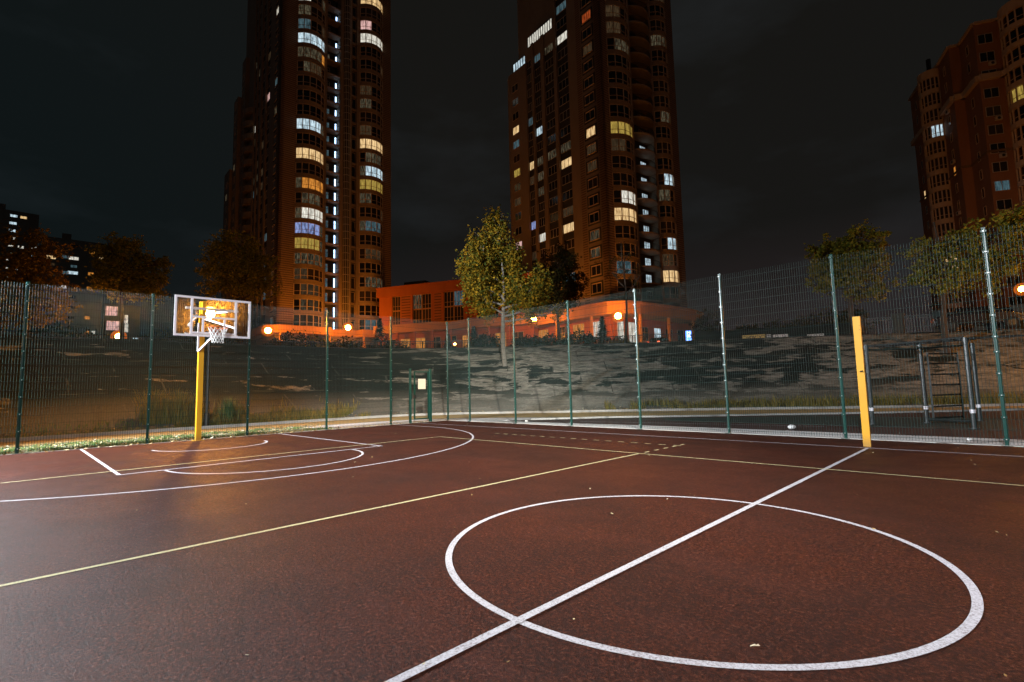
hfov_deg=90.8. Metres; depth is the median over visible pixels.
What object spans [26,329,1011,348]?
ground
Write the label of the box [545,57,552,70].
window
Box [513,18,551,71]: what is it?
strip window
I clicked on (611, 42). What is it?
bay window
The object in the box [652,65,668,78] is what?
bay window
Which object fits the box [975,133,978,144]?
window
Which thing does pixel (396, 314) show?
window
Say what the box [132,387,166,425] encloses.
grass tuft
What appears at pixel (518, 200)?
window
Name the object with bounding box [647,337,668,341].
parked car
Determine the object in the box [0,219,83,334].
tree
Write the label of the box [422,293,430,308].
window
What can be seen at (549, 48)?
window
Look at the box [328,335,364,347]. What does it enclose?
shrub
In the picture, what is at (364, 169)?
bay window
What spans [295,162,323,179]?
bay window
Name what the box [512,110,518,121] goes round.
window
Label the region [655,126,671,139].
bay window
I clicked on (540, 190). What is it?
window
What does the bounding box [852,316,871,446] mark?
net post
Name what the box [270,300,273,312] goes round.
window
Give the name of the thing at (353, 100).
window
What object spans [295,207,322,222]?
bay window
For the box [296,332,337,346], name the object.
shrub
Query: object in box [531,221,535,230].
window
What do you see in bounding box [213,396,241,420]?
grass tuft
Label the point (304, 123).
bay window
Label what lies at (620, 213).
bay window
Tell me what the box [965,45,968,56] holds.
window
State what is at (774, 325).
tree
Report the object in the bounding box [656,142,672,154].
bay window
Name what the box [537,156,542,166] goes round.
window
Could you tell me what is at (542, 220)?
window
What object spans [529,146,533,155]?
window
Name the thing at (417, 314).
window
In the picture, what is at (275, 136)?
window
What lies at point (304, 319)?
bay window
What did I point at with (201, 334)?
basketball hoop
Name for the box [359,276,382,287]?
bay window
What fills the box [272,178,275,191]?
window
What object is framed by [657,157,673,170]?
bay window
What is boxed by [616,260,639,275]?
bay window
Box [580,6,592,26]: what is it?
window
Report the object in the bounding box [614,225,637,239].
bay window
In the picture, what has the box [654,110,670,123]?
bay window
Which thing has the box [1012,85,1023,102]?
lit bay window
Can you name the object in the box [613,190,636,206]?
bay window
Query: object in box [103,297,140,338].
apartment block
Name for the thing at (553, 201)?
window
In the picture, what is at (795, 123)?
sky
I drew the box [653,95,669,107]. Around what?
bay window
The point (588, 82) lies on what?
window
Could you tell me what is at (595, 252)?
window
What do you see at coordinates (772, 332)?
screen fence
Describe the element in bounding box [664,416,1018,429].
dark rubber patch
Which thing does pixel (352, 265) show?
window
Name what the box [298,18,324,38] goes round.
bay window
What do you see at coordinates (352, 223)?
window
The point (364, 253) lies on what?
bay window
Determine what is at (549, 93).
window
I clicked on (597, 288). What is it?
window
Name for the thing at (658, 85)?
bay window
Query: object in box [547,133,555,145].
window
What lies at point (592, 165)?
window
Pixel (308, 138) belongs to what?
bay window
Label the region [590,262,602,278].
window
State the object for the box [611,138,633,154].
bay window
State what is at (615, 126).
bay window
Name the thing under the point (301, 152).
bay window
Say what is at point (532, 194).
window
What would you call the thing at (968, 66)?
window
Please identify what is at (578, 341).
shrub
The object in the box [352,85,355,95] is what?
window
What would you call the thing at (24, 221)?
apartment block
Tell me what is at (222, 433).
fallen leaves
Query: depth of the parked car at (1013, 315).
31.16 m
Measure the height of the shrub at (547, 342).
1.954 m
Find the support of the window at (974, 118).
in the brick apartment block at (966, 98)
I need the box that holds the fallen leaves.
[1,421,426,454]
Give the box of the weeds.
[0,411,295,437]
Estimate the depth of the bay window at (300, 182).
98.70 m
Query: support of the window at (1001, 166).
in the brick apartment block at (966, 98)
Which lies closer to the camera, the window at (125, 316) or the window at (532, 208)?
the window at (532, 208)
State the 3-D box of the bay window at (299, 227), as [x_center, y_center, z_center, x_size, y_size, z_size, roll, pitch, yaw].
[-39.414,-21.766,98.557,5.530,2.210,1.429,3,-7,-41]
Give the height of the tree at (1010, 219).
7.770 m
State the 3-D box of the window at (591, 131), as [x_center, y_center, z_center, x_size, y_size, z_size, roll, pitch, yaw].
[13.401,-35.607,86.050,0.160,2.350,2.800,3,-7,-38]
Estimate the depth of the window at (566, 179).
90.70 m
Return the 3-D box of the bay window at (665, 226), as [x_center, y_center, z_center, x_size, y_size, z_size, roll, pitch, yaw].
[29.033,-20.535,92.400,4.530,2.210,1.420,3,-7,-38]
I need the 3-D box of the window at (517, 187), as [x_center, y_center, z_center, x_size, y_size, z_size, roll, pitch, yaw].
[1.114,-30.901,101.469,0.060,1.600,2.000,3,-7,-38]
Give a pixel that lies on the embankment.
(433, 359)
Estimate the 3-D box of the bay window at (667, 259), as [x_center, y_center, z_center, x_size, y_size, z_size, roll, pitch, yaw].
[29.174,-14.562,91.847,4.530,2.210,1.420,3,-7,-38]
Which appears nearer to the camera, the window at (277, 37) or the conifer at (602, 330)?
the conifer at (602, 330)
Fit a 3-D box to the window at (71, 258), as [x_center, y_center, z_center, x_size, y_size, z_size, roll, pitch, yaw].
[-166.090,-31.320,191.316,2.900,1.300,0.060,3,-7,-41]
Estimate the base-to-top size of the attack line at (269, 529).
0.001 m
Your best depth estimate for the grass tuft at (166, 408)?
18.98 m
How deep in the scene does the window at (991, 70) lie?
79.22 m
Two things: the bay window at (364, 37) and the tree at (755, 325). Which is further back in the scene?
the bay window at (364, 37)
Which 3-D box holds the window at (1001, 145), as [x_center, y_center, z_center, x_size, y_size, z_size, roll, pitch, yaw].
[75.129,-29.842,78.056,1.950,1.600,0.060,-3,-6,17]
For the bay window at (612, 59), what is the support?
in the apartment tower at (594, 150)
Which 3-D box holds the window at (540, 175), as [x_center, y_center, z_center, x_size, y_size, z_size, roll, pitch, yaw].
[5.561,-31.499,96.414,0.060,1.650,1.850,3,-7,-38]
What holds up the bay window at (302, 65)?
in the apartment tower at (307, 189)
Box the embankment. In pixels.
[0,329,1023,437]
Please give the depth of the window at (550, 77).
95.59 m
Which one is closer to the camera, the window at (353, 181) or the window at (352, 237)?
the window at (352, 237)
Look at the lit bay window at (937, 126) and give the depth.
90.15 m
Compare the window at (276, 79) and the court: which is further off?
the window at (276, 79)
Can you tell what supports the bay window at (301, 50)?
in the apartment tower at (307, 189)
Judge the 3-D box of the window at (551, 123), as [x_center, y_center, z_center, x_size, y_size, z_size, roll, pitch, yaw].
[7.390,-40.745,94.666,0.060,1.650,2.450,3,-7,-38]
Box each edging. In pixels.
[0,420,1023,455]
[531,409,1023,419]
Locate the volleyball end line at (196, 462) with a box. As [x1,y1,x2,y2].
[5,437,432,482]
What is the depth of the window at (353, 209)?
105.98 m
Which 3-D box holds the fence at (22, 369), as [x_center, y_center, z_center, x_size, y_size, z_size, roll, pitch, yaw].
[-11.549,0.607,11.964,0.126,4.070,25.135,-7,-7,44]
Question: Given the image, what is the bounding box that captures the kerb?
[0,403,1023,441]
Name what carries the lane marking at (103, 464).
on the court
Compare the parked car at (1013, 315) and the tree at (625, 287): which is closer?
the parked car at (1013, 315)
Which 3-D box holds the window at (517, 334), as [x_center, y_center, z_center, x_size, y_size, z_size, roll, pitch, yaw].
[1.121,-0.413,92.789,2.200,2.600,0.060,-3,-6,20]
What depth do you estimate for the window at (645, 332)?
85.67 m
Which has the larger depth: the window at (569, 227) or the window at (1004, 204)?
the window at (569, 227)
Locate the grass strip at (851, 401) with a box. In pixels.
[605,389,1023,409]
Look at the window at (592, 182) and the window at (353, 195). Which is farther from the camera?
the window at (353, 195)
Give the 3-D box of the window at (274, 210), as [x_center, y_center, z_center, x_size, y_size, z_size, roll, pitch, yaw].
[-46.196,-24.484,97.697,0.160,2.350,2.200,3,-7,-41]
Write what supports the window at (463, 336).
in the office annexe
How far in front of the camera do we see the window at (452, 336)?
97.22 m
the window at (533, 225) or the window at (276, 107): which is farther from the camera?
the window at (276, 107)
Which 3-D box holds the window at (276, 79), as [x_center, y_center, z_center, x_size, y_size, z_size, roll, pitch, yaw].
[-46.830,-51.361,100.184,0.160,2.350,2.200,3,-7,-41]
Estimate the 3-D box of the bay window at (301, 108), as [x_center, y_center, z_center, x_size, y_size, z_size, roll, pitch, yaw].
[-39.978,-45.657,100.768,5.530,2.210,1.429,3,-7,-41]
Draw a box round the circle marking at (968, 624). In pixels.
[445,495,983,669]
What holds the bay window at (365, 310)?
in the apartment tower at (307, 189)
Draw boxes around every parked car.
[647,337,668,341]
[930,306,1023,330]
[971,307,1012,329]
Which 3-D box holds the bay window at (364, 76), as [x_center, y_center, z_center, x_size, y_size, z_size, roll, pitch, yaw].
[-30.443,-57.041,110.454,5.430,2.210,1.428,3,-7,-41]
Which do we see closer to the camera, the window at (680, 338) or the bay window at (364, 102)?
the window at (680, 338)
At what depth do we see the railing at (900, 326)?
34.64 m
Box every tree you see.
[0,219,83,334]
[82,231,174,338]
[193,228,285,343]
[453,200,566,366]
[535,239,589,337]
[594,239,645,342]
[688,308,726,339]
[736,319,758,328]
[763,318,800,327]
[785,310,826,326]
[804,219,902,334]
[808,304,850,329]
[832,305,881,334]
[892,201,1023,354]
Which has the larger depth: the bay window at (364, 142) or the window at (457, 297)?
the bay window at (364, 142)
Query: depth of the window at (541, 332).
93.41 m
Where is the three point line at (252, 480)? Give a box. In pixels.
[0,425,473,501]
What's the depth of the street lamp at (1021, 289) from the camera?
33.13 m
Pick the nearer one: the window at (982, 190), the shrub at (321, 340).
the shrub at (321, 340)
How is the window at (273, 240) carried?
in the apartment tower at (307, 189)
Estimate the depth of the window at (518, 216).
100.88 m
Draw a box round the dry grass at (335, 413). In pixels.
[173,397,370,427]
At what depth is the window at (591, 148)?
85.74 m
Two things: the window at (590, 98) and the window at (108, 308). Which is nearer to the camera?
the window at (590, 98)
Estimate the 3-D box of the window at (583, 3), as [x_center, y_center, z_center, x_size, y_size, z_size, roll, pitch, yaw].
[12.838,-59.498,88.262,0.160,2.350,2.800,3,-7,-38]
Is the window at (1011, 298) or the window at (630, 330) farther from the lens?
the window at (630, 330)
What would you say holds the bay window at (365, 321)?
in the apartment tower at (307, 189)
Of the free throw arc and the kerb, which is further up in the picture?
the kerb
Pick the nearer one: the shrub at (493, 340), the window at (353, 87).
the shrub at (493, 340)
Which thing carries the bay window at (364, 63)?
in the apartment tower at (307, 189)
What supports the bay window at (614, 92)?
in the apartment tower at (594, 150)
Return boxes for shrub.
[16,320,109,337]
[134,327,195,341]
[177,327,239,343]
[272,328,320,346]
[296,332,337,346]
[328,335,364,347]
[381,339,413,347]
[466,330,500,346]
[509,332,546,345]
[542,332,567,344]
[559,329,598,344]
[607,337,633,342]
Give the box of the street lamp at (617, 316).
[615,313,620,334]
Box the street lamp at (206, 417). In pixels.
[202,305,215,425]
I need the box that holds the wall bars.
[926,353,964,417]
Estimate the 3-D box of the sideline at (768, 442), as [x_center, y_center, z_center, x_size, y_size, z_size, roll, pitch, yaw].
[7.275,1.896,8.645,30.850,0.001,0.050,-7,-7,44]
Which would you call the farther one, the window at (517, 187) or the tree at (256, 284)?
the window at (517, 187)
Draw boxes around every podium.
[234,324,377,347]
[529,300,703,342]
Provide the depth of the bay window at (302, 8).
101.90 m
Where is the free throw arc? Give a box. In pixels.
[164,449,363,473]
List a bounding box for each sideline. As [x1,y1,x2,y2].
[427,423,1023,456]
[449,437,1023,485]
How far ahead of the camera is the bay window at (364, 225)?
106.53 m
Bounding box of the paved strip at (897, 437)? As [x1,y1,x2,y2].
[306,418,1023,445]
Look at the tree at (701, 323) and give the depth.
65.25 m
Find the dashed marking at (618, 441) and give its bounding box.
[498,433,683,451]
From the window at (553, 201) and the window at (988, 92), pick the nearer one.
the window at (988, 92)
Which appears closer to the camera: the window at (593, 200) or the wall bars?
the wall bars
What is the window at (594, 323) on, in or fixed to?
in the podium at (594, 317)
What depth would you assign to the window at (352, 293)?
104.34 m
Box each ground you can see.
[6,417,557,447]
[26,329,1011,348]
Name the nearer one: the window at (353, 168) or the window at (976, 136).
the window at (976, 136)
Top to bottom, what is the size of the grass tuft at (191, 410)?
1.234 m
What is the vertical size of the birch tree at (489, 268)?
10.591 m
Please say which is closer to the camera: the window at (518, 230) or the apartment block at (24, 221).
the window at (518, 230)
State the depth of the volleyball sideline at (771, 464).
7.56 m
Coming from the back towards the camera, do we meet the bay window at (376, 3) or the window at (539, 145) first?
the bay window at (376, 3)
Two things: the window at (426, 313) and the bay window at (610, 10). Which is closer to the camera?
the bay window at (610, 10)
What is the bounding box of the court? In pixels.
[0,420,1023,681]
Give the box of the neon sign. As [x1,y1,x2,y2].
[686,331,691,340]
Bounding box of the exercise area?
[507,410,1023,439]
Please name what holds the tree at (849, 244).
on the ground at (516, 346)
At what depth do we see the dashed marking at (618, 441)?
10.85 m
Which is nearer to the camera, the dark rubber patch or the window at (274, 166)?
the dark rubber patch
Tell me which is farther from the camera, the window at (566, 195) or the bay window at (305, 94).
the bay window at (305, 94)
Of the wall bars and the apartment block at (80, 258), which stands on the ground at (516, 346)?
the apartment block at (80, 258)
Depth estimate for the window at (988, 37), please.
79.71 m
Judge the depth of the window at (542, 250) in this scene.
95.35 m
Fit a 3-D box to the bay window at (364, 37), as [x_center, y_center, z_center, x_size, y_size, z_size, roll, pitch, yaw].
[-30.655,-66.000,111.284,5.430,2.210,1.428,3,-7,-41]
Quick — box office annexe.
[373,272,538,347]
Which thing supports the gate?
attached to the fence at (22, 369)
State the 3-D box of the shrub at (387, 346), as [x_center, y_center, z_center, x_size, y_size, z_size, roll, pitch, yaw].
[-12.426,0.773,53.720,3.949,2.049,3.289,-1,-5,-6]
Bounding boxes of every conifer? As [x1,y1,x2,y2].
[371,318,387,347]
[443,334,451,347]
[465,326,478,346]
[595,316,608,343]
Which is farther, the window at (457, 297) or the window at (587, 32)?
the window at (457, 297)
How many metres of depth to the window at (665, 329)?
90.16 m
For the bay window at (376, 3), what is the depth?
111.78 m
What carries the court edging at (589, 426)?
on the ground at (444, 418)
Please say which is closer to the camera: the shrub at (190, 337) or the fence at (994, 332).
the fence at (994, 332)
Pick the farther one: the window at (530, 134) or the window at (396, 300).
the window at (396, 300)
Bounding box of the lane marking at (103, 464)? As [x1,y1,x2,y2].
[80,434,379,474]
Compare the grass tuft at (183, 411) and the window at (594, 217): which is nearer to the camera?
the grass tuft at (183, 411)
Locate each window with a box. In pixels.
[67,271,77,274]
[69,256,78,260]
[105,306,117,315]
[106,320,119,330]
[124,315,128,323]
[124,323,128,331]
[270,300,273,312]
[271,207,275,220]
[271,223,274,236]
[271,238,274,251]
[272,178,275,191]
[272,192,275,206]
[273,133,276,147]
[273,147,276,161]
[273,162,276,176]
[274,75,277,88]
[274,89,277,104]
[274,103,277,118]
[274,119,276,132]
[275,19,278,32]
[275,32,278,47]
[275,46,278,61]
[275,60,278,74]
[293,283,322,296]
[293,299,321,311]
[293,314,321,326]
[294,222,322,237]
[294,237,322,252]
[294,252,322,267]
[294,268,322,282]
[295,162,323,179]
[295,177,323,194]
[295,192,323,208]
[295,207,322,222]
[296,103,324,122]
[296,118,323,136]
[296,132,323,150]
[296,147,323,165]
[297,32,324,52]
[297,46,324,67]
[297,60,324,80]
[297,74,324,94]
[297,89,324,108]
[298,0,325,12]
[298,4,325,24]
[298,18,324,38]
[351,208,354,217]
[351,221,354,231]
[351,235,354,245]
[351,249,354,259]
[351,264,354,274]
[351,278,354,288]
[351,292,354,302]
[351,306,353,317]
[352,72,355,82]
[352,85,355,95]
[352,99,355,108]
[352,112,355,121]
[352,152,354,162]
[352,166,354,176]
[352,180,354,190]
[352,194,354,203]
[359,138,382,154]
[359,152,382,167]
[359,165,382,181]
[359,179,382,194]
[359,193,382,207]
[359,206,382,221]
[359,220,382,234]
[359,234,382,248]
[359,248,382,261]
[359,262,382,275]
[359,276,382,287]
[359,291,378,301]
[359,305,378,315]
[359,319,376,329]
[360,0,382,14]
[360,7,382,26]
[360,20,382,39]
[360,33,382,51]
[360,46,382,64]
[360,59,382,77]
[360,72,382,89]
[360,85,382,102]
[360,98,382,115]
[360,111,382,128]
[360,125,382,141]
[393,296,399,310]
[393,311,399,324]
[413,294,421,308]
[413,309,421,322]
[416,338,424,347]
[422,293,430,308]
[422,308,430,322]
[434,337,440,347]
[444,291,453,306]
[444,307,453,320]
[452,336,456,347]
[454,290,463,305]
[454,306,463,319]
[462,335,471,347]
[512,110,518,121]
[512,331,523,341]
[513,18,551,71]
[513,125,518,135]
[513,139,519,149]
[514,153,519,163]
[514,168,520,177]
[514,182,520,192]
[515,196,520,206]
[515,211,521,221]
[515,226,521,234]
[528,88,531,97]
[528,102,531,112]
[528,117,532,126]
[529,131,532,141]
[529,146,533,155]
[530,161,533,170]
[530,176,533,185]
[530,190,534,199]
[531,206,534,215]
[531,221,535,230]
[532,236,535,245]
[532,251,536,260]
[535,67,540,77]
[535,81,540,92]
[536,96,540,106]
[536,110,541,121]
[536,126,541,136]
[537,140,542,151]
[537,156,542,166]
[538,171,543,181]
[538,186,543,196]
[539,202,544,211]
[539,217,544,227]
[539,232,545,242]
[539,329,547,337]
[540,248,545,257]
[544,41,552,54]
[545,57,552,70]
[545,71,553,84]
[546,87,553,99]
[546,102,554,114]
[547,117,554,130]
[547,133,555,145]
[548,148,555,160]
[548,164,556,176]
[549,180,556,191]
[549,195,557,207]
[550,211,557,222]
[550,227,558,238]
[551,243,558,253]
[555,326,565,337]
[556,15,565,30]
[557,30,566,45]
[557,46,567,60]
[558,61,567,76]
[559,77,568,91]
[559,92,568,106]
[560,108,569,122]
[560,124,569,137]
[561,140,570,153]
[561,156,571,169]
[562,172,571,185]
[562,189,572,201]
[563,205,572,217]
[563,221,573,233]
[564,238,573,249]
[573,323,583,341]
[580,0,591,11]
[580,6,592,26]
[581,22,592,43]
[581,39,593,59]
[582,55,594,75]
[583,72,594,91]
[583,89,595,108]
[584,106,596,124]
[585,122,596,141]
[585,139,597,158]
[586,157,598,175]
[586,174,598,191]
[587,191,599,208]
[588,209,600,226]
[588,226,601,243]
[589,244,601,260]
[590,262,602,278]
[590,280,603,296]
[593,321,599,338]
[605,0,626,6]
[605,4,627,23]
[605,21,628,39]
[606,37,628,54]
[607,54,629,71]
[608,70,630,88]
[608,87,631,104]
[609,104,631,120]
[610,121,632,137]
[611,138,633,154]
[611,155,634,171]
[612,172,635,188]
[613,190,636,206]
[614,207,636,222]
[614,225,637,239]
[615,243,638,257]
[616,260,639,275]
[617,278,640,293]
[617,321,624,337]
[628,322,635,342]
[642,327,648,340]
[649,4,664,17]
[649,19,665,32]
[650,34,666,47]
[651,49,667,62]
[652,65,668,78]
[653,80,668,92]
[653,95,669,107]
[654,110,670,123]
[654,328,660,337]
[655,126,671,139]
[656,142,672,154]
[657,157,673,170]
[657,173,673,185]
[658,189,674,201]
[659,205,675,217]
[660,221,676,233]
[661,237,677,249]
[662,254,678,266]
[662,270,679,282]
[663,286,680,298]
[665,329,672,339]
[677,330,683,340]
[931,124,943,136]
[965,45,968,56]
[967,62,970,74]
[971,97,974,108]
[973,115,976,126]
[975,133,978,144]
[977,32,992,44]
[979,50,994,62]
[979,169,982,180]
[981,69,996,73]
[981,187,984,198]
[983,87,999,98]
[983,206,986,216]
[985,105,1001,116]
[987,123,1003,135]
[989,142,1005,153]
[992,161,1008,172]
[994,180,1010,190]
[996,199,1012,209]
[1005,276,1021,286]
[1007,296,1022,306]
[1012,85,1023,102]
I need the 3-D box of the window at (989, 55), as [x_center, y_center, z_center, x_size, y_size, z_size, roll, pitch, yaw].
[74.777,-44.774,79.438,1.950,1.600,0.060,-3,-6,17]
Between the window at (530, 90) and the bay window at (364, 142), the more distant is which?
the bay window at (364, 142)
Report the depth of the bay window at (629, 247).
83.45 m
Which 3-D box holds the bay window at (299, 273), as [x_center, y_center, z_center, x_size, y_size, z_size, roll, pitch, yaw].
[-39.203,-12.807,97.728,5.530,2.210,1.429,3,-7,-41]
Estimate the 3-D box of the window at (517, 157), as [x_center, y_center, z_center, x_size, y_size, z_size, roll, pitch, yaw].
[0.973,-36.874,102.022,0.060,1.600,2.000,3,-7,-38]
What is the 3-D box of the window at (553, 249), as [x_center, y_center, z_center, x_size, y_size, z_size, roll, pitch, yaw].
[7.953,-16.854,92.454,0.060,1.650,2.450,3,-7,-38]
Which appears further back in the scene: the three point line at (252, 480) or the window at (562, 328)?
the window at (562, 328)
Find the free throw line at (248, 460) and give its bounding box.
[121,446,376,474]
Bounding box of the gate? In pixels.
[409,369,433,422]
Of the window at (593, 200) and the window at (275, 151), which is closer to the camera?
the window at (593, 200)
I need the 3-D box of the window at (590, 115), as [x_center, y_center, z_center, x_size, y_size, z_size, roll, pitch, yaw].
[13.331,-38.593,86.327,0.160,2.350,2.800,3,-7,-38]
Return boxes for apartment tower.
[220,0,390,347]
[508,0,687,313]
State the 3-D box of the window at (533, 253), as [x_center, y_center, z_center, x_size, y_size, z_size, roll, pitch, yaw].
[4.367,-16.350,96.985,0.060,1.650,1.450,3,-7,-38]
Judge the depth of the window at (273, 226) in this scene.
97.34 m
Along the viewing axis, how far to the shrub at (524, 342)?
43.52 m
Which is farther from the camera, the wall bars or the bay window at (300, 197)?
the bay window at (300, 197)
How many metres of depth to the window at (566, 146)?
91.23 m
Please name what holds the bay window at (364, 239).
in the apartment tower at (307, 189)
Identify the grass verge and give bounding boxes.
[1,427,320,454]
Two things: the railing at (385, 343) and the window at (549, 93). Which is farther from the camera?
the window at (549, 93)
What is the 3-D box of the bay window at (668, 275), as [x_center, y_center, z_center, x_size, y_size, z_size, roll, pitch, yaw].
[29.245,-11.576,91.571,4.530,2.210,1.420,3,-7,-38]
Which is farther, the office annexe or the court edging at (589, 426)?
the office annexe
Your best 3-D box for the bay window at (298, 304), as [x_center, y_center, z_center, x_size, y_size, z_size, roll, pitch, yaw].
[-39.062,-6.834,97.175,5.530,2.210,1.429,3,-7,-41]
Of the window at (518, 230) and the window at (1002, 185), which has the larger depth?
the window at (518, 230)
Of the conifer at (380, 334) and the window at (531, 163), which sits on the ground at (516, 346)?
the conifer at (380, 334)
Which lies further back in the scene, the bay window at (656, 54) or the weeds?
the bay window at (656, 54)
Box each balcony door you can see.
[642,209,648,214]
[646,274,651,282]
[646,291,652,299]
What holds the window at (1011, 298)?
in the brick apartment block at (966, 98)
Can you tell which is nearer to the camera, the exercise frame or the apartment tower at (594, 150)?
the exercise frame
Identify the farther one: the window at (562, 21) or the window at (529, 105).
the window at (529, 105)
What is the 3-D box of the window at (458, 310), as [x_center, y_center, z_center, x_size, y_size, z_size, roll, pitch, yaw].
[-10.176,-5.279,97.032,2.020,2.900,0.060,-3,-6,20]
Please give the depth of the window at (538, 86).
98.16 m
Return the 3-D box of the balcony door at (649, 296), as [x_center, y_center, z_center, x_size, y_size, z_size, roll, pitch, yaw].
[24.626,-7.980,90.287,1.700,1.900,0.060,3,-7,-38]
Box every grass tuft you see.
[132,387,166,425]
[147,391,181,423]
[162,387,195,423]
[181,394,204,421]
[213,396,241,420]
[233,402,250,418]
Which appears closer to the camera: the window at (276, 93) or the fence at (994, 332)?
the fence at (994, 332)
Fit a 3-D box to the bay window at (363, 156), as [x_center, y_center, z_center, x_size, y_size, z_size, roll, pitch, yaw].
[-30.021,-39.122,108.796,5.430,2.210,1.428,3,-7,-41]
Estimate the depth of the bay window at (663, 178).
92.40 m
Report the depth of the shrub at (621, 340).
48.57 m
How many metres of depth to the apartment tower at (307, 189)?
104.76 m
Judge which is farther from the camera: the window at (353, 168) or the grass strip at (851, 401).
the window at (353, 168)
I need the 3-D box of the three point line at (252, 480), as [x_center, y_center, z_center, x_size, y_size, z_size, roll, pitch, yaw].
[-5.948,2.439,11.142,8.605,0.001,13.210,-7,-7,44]
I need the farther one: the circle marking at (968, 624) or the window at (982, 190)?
the window at (982, 190)
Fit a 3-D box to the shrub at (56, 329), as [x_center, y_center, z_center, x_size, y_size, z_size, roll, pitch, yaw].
[-33.411,-0.360,37.462,5.445,2.389,5.547,-7,-7,44]
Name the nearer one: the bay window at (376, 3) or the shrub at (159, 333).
the shrub at (159, 333)
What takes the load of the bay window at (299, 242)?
in the apartment tower at (307, 189)
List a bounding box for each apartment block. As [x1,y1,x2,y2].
[0,203,38,334]
[36,233,103,337]
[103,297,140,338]
[908,0,1023,330]
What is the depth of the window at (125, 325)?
135.72 m
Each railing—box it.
[0,331,339,346]
[351,333,678,347]
[850,304,1023,333]
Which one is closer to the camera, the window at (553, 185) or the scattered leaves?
the scattered leaves
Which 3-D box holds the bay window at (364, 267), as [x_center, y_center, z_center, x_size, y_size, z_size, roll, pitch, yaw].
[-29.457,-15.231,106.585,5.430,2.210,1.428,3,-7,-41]
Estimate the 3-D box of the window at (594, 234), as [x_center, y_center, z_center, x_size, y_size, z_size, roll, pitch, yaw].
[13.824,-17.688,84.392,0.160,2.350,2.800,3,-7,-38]
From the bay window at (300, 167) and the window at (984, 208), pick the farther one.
the bay window at (300, 167)
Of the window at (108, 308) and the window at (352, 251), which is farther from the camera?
the window at (108, 308)
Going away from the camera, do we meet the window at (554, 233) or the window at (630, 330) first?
the window at (630, 330)
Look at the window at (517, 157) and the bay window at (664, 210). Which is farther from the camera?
the window at (517, 157)
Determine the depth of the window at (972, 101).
81.78 m
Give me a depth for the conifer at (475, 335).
63.96 m
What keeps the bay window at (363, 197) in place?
in the apartment tower at (307, 189)
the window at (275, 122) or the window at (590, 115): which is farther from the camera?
the window at (275, 122)
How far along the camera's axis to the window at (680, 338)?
91.90 m
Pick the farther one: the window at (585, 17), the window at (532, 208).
the window at (532, 208)
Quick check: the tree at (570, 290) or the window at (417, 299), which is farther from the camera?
the window at (417, 299)
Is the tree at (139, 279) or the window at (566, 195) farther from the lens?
the window at (566, 195)
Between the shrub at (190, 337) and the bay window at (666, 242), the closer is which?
the shrub at (190, 337)
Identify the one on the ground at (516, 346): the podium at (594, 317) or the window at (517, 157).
the podium at (594, 317)
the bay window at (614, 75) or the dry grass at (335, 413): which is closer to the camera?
the dry grass at (335, 413)
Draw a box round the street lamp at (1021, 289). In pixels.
[1018,286,1023,303]
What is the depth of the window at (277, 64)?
100.32 m
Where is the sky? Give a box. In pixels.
[0,0,1009,342]
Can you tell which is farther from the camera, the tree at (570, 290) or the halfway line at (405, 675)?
the tree at (570, 290)
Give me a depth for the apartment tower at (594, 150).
91.22 m
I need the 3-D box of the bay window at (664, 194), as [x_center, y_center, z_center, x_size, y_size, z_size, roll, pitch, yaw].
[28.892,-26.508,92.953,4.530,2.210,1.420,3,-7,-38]
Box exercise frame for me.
[863,335,1023,428]
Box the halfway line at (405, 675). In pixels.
[385,448,868,681]
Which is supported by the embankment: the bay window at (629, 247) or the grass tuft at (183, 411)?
the grass tuft at (183, 411)
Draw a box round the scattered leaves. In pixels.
[148,437,1006,676]
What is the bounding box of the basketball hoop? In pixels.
[173,294,250,440]
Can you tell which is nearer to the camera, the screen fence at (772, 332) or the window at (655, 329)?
the screen fence at (772, 332)
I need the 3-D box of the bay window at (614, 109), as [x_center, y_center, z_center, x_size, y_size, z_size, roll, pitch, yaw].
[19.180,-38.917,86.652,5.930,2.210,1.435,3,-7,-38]
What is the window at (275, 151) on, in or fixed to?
in the apartment tower at (307, 189)
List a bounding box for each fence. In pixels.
[0,282,446,454]
[445,225,1023,446]
[694,323,850,339]
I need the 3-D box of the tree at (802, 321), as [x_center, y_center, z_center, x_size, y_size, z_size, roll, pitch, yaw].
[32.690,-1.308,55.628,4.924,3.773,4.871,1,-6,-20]
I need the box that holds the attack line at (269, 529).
[0,454,635,586]
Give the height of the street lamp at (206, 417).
4.713 m
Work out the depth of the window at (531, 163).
98.67 m
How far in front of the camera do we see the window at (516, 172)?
101.73 m
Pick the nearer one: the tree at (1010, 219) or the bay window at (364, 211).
the tree at (1010, 219)
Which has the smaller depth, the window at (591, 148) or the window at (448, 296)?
the window at (591, 148)
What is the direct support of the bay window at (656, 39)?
in the apartment tower at (594, 150)
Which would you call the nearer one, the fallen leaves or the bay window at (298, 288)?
the fallen leaves
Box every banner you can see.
[742,334,764,338]
[773,334,787,336]
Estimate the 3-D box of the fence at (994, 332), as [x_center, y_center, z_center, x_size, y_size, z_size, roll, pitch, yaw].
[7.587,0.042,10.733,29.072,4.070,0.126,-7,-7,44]
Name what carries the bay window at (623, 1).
in the apartment tower at (594, 150)
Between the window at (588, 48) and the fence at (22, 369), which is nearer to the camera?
the fence at (22, 369)
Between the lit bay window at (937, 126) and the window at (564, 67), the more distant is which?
the window at (564, 67)

